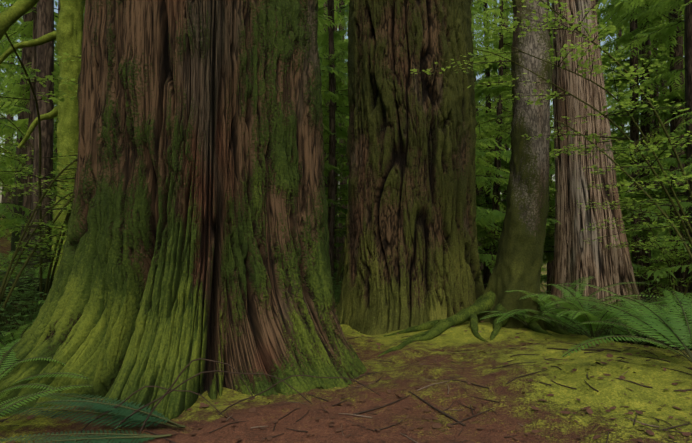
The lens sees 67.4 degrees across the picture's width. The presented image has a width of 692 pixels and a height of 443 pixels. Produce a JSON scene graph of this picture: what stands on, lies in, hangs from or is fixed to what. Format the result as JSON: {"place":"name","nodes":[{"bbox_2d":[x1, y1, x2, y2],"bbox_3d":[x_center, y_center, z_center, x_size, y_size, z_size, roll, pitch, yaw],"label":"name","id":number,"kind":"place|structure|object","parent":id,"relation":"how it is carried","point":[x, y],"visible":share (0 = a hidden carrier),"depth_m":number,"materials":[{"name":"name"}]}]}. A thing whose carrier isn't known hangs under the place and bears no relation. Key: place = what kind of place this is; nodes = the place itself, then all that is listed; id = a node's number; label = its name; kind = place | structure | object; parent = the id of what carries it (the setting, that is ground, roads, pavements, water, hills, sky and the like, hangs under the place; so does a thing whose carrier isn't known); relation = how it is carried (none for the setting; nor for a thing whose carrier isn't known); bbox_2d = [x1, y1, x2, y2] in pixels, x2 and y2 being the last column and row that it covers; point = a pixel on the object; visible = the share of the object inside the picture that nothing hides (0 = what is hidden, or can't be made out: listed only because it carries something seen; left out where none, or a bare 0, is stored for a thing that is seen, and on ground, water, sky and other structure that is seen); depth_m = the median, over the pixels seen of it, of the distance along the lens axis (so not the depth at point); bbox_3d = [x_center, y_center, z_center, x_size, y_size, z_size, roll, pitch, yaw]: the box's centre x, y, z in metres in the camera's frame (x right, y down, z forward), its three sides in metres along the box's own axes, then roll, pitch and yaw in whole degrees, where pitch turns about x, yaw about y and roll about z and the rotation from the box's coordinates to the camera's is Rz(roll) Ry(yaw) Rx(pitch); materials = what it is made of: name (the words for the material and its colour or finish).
{"place":"outdoors","nodes":[
{"label":"outdoors","id":0,"kind":"place"},
{"bbox_2d":[0,0,683,250],"label":"sky","id":1,"kind":"structure","parent":0,"point":[55,10],"materials":[{"name":"white"}]},
{"bbox_2d":[0,215,691,442],"bbox_3d":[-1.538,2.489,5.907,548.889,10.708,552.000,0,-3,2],"label":"ground","id":2,"kind":"structure","parent":0,"point":[513,408],"depth_m":4.16,"materials":[{"name":"brown soil"}]},
{"bbox_2d":[0,0,366,421],"bbox_3d":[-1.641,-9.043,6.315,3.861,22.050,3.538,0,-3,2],"label":"tree trunk","id":3,"kind":"object","parent":2,"relation":"on","point":[198,224],"visible":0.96,"depth_m":5.01,"materials":[{"name":"brown plant"}]},
{"bbox_2d":[0,0,668,309],"bbox_3d":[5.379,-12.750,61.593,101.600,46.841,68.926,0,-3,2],"label":"forest conifers","id":4,"kind":"object","parent":2,"relation":"on","point":[621,124],"depth_m":30.57,"materials":[{"name":"green plant"}]},
{"bbox_2d":[0,0,691,314],"bbox_3d":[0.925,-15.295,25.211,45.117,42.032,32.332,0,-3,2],"label":"background trees","id":5,"kind":"object","parent":2,"relation":"on","point":[11,67],"visible":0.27,"depth_m":15.32,"materials":[{"name":"green plant"}]},
{"bbox_2d":[0,0,691,318],"bbox_3d":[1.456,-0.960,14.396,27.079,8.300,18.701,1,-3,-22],"label":"leafy branches","id":6,"kind":"object","parent":2,"relation":"on","point":[41,225],"visible":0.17,"depth_m":6.97,"materials":[{"name":"green plant"}]},
{"bbox_2d":[0,251,691,442],"bbox_3d":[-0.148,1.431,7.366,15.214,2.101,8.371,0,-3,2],"label":"sword ferns","id":7,"kind":"object","parent":2,"relation":"on","point":[676,330],"visible":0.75,"depth_m":4.88,"materials":[{"name":"green plant"}]},
{"bbox_2d":[0,0,691,314],"bbox_3d":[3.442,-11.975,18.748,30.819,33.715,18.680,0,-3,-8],"label":"tree trunks","id":8,"kind":"object","parent":2,"relation":"on","point":[45,51],"visible":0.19,"depth_m":13.69,"materials":[{"name":"brown plant"}]},
{"bbox_2d":[0,246,691,359],"bbox_3d":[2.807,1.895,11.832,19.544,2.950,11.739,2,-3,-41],"label":"understory plants","id":9,"kind":"object","parent":2,"relation":"on","point":[25,316],"visible":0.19,"depth_m":7.41,"materials":[{"name":"green plant"}]},
{"bbox_2d":[0,278,691,350],"bbox_3d":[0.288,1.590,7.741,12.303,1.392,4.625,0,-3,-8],"label":"fallen logs","id":10,"kind":"object","parent":2,"relation":"on","point":[19,283],"visible":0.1,"depth_m":8.30,"materials":[{"name":"plant"}]},
{"bbox_2d":[0,321,691,442],"bbox_3d":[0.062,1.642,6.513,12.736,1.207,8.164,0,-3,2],"label":"twig litter","id":11,"kind":"object","parent":2,"relation":"on","point":[438,425],"visible":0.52,"depth_m":4.02,"materials":[{"name":"brown wood"}]},
{"bbox_2d":[337,0,484,334],"bbox_3d":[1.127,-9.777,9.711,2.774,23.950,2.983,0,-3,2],"label":"fir tree","id":12,"kind":"object","parent":2,"relation":"on","point":[411,251],"visible":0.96,"depth_m":8.35,"materials":[{"name":"brown plant"}]},
{"bbox_2d":[377,0,574,356],"bbox_3d":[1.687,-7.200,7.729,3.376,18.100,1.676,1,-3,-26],"label":"tree trunk","id":13,"kind":"object","parent":2,"relation":"on","point":[519,259],"visible":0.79,"depth_m":7.64,"materials":[{"name":"grey plant"}]},
{"bbox_2d":[551,0,647,327],"bbox_3d":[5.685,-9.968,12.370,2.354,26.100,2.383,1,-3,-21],"label":"cedar tree","id":14,"kind":"object","parent":2,"relation":"on","point":[576,257],"visible":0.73,"depth_m":11.54,"materials":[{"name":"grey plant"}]}
]}

